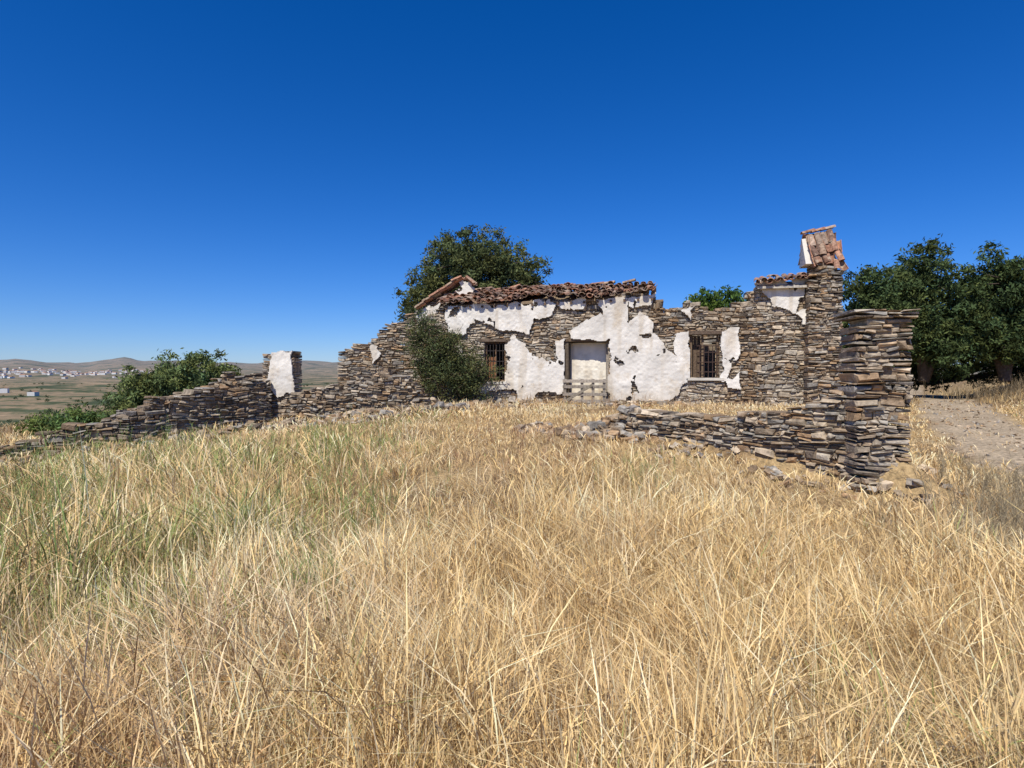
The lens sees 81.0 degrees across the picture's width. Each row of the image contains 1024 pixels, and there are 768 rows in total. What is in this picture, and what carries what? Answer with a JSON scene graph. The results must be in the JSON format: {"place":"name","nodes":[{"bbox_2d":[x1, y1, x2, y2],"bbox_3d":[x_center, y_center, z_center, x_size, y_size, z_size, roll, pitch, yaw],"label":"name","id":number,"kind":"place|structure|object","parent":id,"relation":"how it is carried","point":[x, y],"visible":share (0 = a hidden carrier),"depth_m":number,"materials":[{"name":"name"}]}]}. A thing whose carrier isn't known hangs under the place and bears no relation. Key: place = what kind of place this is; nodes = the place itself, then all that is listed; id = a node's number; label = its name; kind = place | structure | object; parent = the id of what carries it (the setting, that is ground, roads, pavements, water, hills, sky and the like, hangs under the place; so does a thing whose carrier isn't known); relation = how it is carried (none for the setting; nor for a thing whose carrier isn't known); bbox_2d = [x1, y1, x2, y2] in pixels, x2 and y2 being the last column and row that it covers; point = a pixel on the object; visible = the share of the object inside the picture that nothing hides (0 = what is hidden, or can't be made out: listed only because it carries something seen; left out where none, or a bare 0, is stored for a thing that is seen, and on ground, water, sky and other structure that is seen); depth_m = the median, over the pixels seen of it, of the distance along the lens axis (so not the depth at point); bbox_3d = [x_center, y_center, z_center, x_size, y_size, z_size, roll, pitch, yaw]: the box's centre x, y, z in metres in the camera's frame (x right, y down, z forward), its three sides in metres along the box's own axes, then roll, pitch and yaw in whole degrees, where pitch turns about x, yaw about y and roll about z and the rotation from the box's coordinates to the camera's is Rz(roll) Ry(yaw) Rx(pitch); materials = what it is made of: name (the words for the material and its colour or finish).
{"place":"outdoors","nodes":[
{"label":"outdoors","id":0,"kind":"place"},
{"bbox_2d":[1,382,332,426],"bbox_3d":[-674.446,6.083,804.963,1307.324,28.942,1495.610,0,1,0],"label":"distant olive groves","id":1,"kind":"object","parent":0,"point":[51,409],"visible":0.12,"depth_m":660.65,"materials":[{"name":"green plant"}]},
{"bbox_2d":[0,357,1023,767],"bbox_3d":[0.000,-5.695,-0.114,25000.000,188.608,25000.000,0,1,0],"label":"ground","id":2,"kind":"structure","parent":0,"point":[92,387],"depth_m":8.20,"materials":[{"name":"beige soil"}]},
{"bbox_2d":[0,474,117,597],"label":"grass","id":3,"kind":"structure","parent":2,"relation":"on","point":[17,536],"depth_m":4.67,"materials":[{"name":"green plant"}]},
{"bbox_2d":[13,401,112,437],"bbox_3d":[-14.276,1.723,19.340,3.662,2.424,2.315,0,1,0],"label":"juniper bush","id":4,"kind":"object","parent":2,"relation":"on","point":[77,415],"visible":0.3,"depth_m":19.03,"materials":[{"name":"green plant"}]},
{"bbox_2d":[0,414,131,467],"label":"rubble wall","id":5,"kind":"structure","parent":2,"relation":"on","point":[109,428],"depth_m":13.75,"materials":[{"name":"stone"}]},
{"bbox_2d":[32,410,103,603],"bbox_3d":[-3.236,0.914,4.277,0.434,1.450,0.576,0,1,-19],"label":"fennel plant","id":6,"kind":"object","parent":2,"relation":"on","point":[65,529],"visible":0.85,"depth_m":4.23,"materials":[{"name":"beige plant"}]},
{"bbox_2d":[0,367,152,395],"bbox_3d":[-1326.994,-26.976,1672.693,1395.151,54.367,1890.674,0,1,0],"label":"distant white village","id":7,"kind":"object","parent":2,"relation":"on","point":[73,373],"visible":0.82,"depth_m":2041.71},
{"bbox_2d":[0,423,226,552],"bbox_3d":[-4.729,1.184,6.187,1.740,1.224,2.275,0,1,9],"label":"grass","id":8,"kind":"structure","parent":2,"relation":"on","point":[61,479],"depth_m":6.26,"materials":[{"name":"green plant"}]},
{"bbox_2d":[0,408,227,480],"bbox_3d":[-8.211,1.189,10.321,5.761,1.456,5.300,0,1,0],"label":"grass","id":9,"kind":"structure","parent":2,"relation":"on","point":[97,446],"depth_m":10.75,"materials":[{"name":"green plant"}]},
{"bbox_2d":[54,420,253,467],"bbox_3d":[-8.131,1.209,13.311,2.926,0.770,4.069,1,2,40],"label":"fennel plant","id":10,"kind":"object","parent":2,"relation":"on","point":[155,438],"visible":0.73,"depth_m":13.29,"materials":[{"name":"beige plant"}]},
{"bbox_2d":[97,348,243,416],"bbox_3d":[-11.354,0.653,20.338,5.243,3.815,3.181,0,1,0],"label":"olive bush","id":11,"kind":"object","parent":2,"relation":"on","point":[168,379],"visible":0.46,"depth_m":19.76,"materials":[{"name":"green plant"}]},
{"bbox_2d":[116,371,263,413],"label":"rubble wall","id":12,"kind":"structure","parent":2,"relation":"on","point":[228,380],"depth_m":17.81,"materials":[{"name":"stone"}]},
{"bbox_2d":[99,469,306,580],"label":"grass","id":13,"kind":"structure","parent":2,"relation":"on","point":[197,486],"depth_m":5.10,"materials":[{"name":"beige plant"}]},
{"bbox_2d":[63,439,353,535],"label":"grass","id":14,"kind":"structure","parent":2,"relation":"on","point":[183,485],"depth_m":7.27,"materials":[{"name":"beige plant"}]},
{"bbox_2d":[123,378,307,447],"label":"rubble wall","id":15,"kind":"structure","parent":2,"relation":"on","point":[244,406],"depth_m":15.34,"materials":[{"name":"stone"}]},
{"bbox_2d":[155,403,374,464],"bbox_3d":[-3.728,0.952,11.443,4.673,1.018,4.112,1,1,27],"label":"fennel plant","id":16,"kind":"object","parent":2,"relation":"on","point":[251,435],"visible":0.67,"depth_m":11.12,"materials":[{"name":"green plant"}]},
{"bbox_2d":[262,351,302,419],"bbox_3d":[-6.585,0.261,17.233,1.008,2.398,0.598,0,1,9],"label":"masonry","id":17,"kind":"object","parent":2,"relation":"on","point":[281,407],"visible":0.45,"depth_m":17.03,"materials":[{"name":"stone"}]},
{"bbox_2d":[267,351,294,397],"bbox_3d":[-6.551,-0.277,16.918,0.929,1.329,0.077,0,1,10],"label":"lime render","id":18,"kind":"object","parent":17,"relation":"attached to","point":[280,376],"visible":0.96,"depth_m":16.88,"materials":[{"name":"paint"}]},
{"bbox_2d":[270,524,378,626],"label":"grass","id":19,"kind":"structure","parent":2,"relation":"on","point":[306,566],"depth_m":3.89,"materials":[{"name":"beige plant"}]},
{"bbox_2d":[249,427,429,484],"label":"grass","id":20,"kind":"structure","parent":2,"relation":"on","point":[358,450],"depth_m":9.04,"materials":[{"name":"beige plant"}]},
{"bbox_2d":[232,435,451,546],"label":"grass","id":21,"kind":"structure","parent":2,"relation":"on","point":[342,511],"depth_m":6.07,"materials":[{"name":"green plant"}]},
{"bbox_2d":[337,286,476,399],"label":"gable wall","id":22,"kind":"structure","parent":2,"relation":"on","point":[356,358],"depth_m":21.45,"materials":[{"name":"grey stone"}]},
{"bbox_2d":[370,280,474,363],"bbox_3d":[-3.195,-2.175,21.192,3.830,2.905,0.081,0,1,8],"label":"gable plaster","id":23,"kind":"object","parent":22,"relation":"attached to","point":[467,287],"visible":0.58,"depth_m":21.09,"materials":[{"name":"white paint"}]},
{"bbox_2d":[392,299,506,403],"bbox_3d":[-2.020,-0.980,19.363,3.740,3.529,2.044,0,1,0],"label":"bramble bush","id":24,"kind":"object","parent":2,"relation":"on","point":[443,369],"visible":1,"depth_m":19.26,"materials":[{"name":"green plant"}]},
{"bbox_2d":[392,223,553,322],"bbox_3d":[-1.744,-3.180,26.937,7.292,8.336,4.013,0,1,0],"label":"olive tree","id":25,"kind":"object","parent":2,"relation":"on","point":[498,268],"visible":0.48,"depth_m":26.24,"materials":[{"name":"green plant"}]},
{"bbox_2d":[262,368,692,430],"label":"rubble wall","id":26,"kind":"structure","parent":2,"relation":"on","point":[371,389],"depth_m":16.67,"materials":[{"name":"stone"}]},
{"bbox_2d":[0,395,1023,767],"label":"dry grass","id":27,"kind":"structure","parent":2,"relation":"on","point":[106,593],"depth_m":3.35,"materials":[{"name":"beige plant"}]},
{"bbox_2d":[0,376,1023,441],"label":"dry hillside grass","id":28,"kind":"structure","parent":2,"relation":"on","point":[14,426],"depth_m":22.51,"materials":[{"name":"beige plant"}]},
{"bbox_2d":[401,414,650,464],"bbox_3d":[0.402,0.907,10.498,4.546,0.696,3.620,0,1,0],"label":"dry thistle shrub","id":29,"kind":"object","parent":2,"relation":"on","point":[517,434],"visible":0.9,"depth_m":10.88,"materials":[{"name":"beige plant"}]},
{"bbox_2d":[484,393,582,407],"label":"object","id":30,"kind":"object","parent":2,"relation":"on","point":[530,399],"visible":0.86,"depth_m":17.84,"materials":[{"name":"beige plant"}]},
{"bbox_2d":[504,434,671,489],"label":"dry grass","id":31,"kind":"structure","parent":2,"relation":"on","point":[568,454],"depth_m":8.90,"materials":[{"name":"beige plant"}]},
{"bbox_2d":[536,391,692,421],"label":"dry grass","id":32,"kind":"structure","parent":2,"relation":"on","point":[607,405],"depth_m":15.42,"materials":[{"name":"beige plant"}]},
{"bbox_2d":[420,278,838,405],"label":"stone walls","id":33,"kind":"structure","parent":2,"relation":"on","point":[771,356],"depth_m":18.34,"materials":[{"name":"grey stone"}]},
{"bbox_2d":[571,343,605,399],"bbox_3d":[2.491,-0.217,19.611,1.160,2.256,0.066,0,1,13],"label":"interior plaster","id":34,"kind":"object","parent":33,"relation":"attached to","point":[588,361],"visible":0.69,"depth_m":19.59,"materials":[{"name":"white paint"}]},
{"bbox_2d":[484,342,718,380],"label":"window grilles","id":35,"kind":"object","parent":33,"relation":"attached to","point":[699,362],"depth_m":18.48,"materials":[{"name":"metal"}]},
{"bbox_2d":[479,330,725,402],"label":"timber frames","id":36,"kind":"structure","parent":33,"relation":"on","point":[694,355],"depth_m":19.07,"materials":[{"name":"brown wood"}]},
{"bbox_2d":[481,342,723,392],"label":"whitewashed sills and infill","id":37,"kind":"structure","parent":33,"relation":"on","point":[705,375],"depth_m":19.59,"materials":[{"name":"paint"}]},
{"bbox_2d":[414,272,810,309],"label":"roof tiles","id":38,"kind":"object","parent":33,"relation":"on","point":[519,291],"visible":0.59,"depth_m":20.30,"materials":[{"name":"ceramic"}]},
{"bbox_2d":[443,281,806,308],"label":"roof deck","id":39,"kind":"structure","parent":33,"relation":"on","point":[560,298],"depth_m":19.80,"materials":[{"name":"brown wood"}]},
{"bbox_2d":[445,278,807,401],"bbox_3d":[3.210,-1.239,18.932,11.229,3.933,0.091,0,1,13],"label":"front plaster","id":40,"kind":"object","parent":33,"relation":"attached to","point":[663,376],"visible":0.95,"depth_m":18.88,"materials":[{"name":"white paint"}]},
{"bbox_2d":[574,391,810,415],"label":"dry grass","id":41,"kind":"structure","parent":2,"relation":"on","point":[724,406],"depth_m":13.99,"materials":[{"name":"beige plant"}]},
{"bbox_2d":[684,285,747,310],"bbox_3d":[8.868,-1.719,24.923,3.597,4.879,2.602,0,1,-11],"label":"fig tree","id":42,"kind":"object","parent":2,"relation":"on","point":[712,301],"visible":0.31,"depth_m":24.68,"materials":[{"name":"green plant"}]},
{"bbox_2d":[514,390,967,506],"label":"dry stone retaining wall","id":43,"kind":"structure","parent":2,"relation":"on","point":[812,434],"depth_m":9.44,"materials":[{"name":"grey stone"}]},
{"bbox_2d":[803,258,843,403],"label":"corner buttress","id":44,"kind":"structure","parent":2,"relation":"on","point":[823,296],"depth_m":17.21,"materials":[{"name":"stone"}]},
{"bbox_2d":[799,239,835,268],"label":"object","id":45,"kind":"object","parent":44,"relation":"on","point":[806,261],"visible":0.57,"depth_m":17.67,"materials":[{"name":"white paint"}]},
{"bbox_2d":[798,225,848,270],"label":"chimney cap tiles","id":46,"kind":"object","parent":44,"relation":"on","point":[826,246],"visible":0.91,"depth_m":17.39,"materials":[{"name":"brown ceramic"}]},
{"bbox_2d":[832,309,919,492],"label":"stone gate pillar","id":47,"kind":"structure","parent":2,"relation":"on","point":[876,342],"depth_m":8.10,"materials":[{"name":"grey stone"}]},
{"bbox_2d":[838,263,940,381],"bbox_3d":[15.957,-2.544,26.214,4.422,5.568,3.702,-1,1,-26],"label":"carob tree","id":48,"kind":"object","parent":2,"relation":"on","point":[873,294],"visible":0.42,"depth_m":25.31,"materials":[{"name":"green plant"}]},
{"bbox_2d":[837,327,1023,393],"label":"hedge thicket","id":49,"kind":"object","parent":2,"relation":"on","point":[979,376],"visible":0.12,"depth_m":28.79,"materials":[{"name":"green plant"}]},
{"bbox_2d":[879,233,1004,384],"bbox_3d":[18.310,-3.185,26.137,5.232,6.453,4.397,1,2,44],"label":"carob tree","id":50,"kind":"object","parent":2,"relation":"on","point":[943,346],"visible":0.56,"depth_m":25.44,"materials":[{"name":"green plant"}]},
{"bbox_2d":[865,451,1023,529],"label":"dry thistle shrub","id":51,"kind":"object","parent":2,"relation":"on","point":[986,484],"visible":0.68,"depth_m":7.03,"materials":[{"name":"beige plant"}]},
{"bbox_2d":[873,477,1023,547],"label":"grass","id":52,"kind":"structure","parent":2,"relation":"on","point":[1003,509],"depth_m":6.00,"materials":[{"name":"beige plant"}]},
{"bbox_2d":[909,444,1023,516],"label":"dry thistle shrub","id":53,"kind":"object","parent":2,"relation":"on","point":[942,464],"visible":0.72,"depth_m":8.02,"materials":[{"name":"beige plant"}]},
{"bbox_2d":[913,376,1023,403],"bbox_3d":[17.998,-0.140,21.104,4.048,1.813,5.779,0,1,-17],"label":"dry grass","id":54,"kind":"structure","parent":2,"relation":"on","point":[1004,395],"depth_m":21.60,"materials":[{"name":"beige plant"}]},
{"bbox_2d":[932,496,1023,572],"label":"dry grass","id":55,"kind":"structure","parent":2,"relation":"on","point":[995,528],"depth_m":5.21,"materials":[{"name":"beige plant"}]},
{"bbox_2d":[936,240,1023,382],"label":"carob tree","id":56,"kind":"object","parent":2,"relation":"on","point":[996,289],"visible":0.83,"depth_m":25.04,"materials":[{"name":"green plant"}]},
{"bbox_2d":[963,368,1023,397],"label":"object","id":57,"kind":"object","parent":2,"relation":"on","point":[1015,387],"visible":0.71,"depth_m":23.75,"materials":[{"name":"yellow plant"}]},
{"bbox_2d":[0,0,1023,363],"label":"sky","id":58,"kind":"structure","parent":0,"point":[248,180],"materials":[{"name":"blue"}]},
{"bbox_2d":[592,443,676,489],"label":"dry grass","id":59,"kind":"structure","parent":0,"point":[641,468],"depth_m":8.30,"materials":[{"name":"beige plant"}]},
{"bbox_2d":[908,399,1023,519],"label":"path gravel","id":60,"kind":"structure","parent":0,"point":[968,426],"depth_m":15.15,"materials":[{"name":"stone"}]}
]}

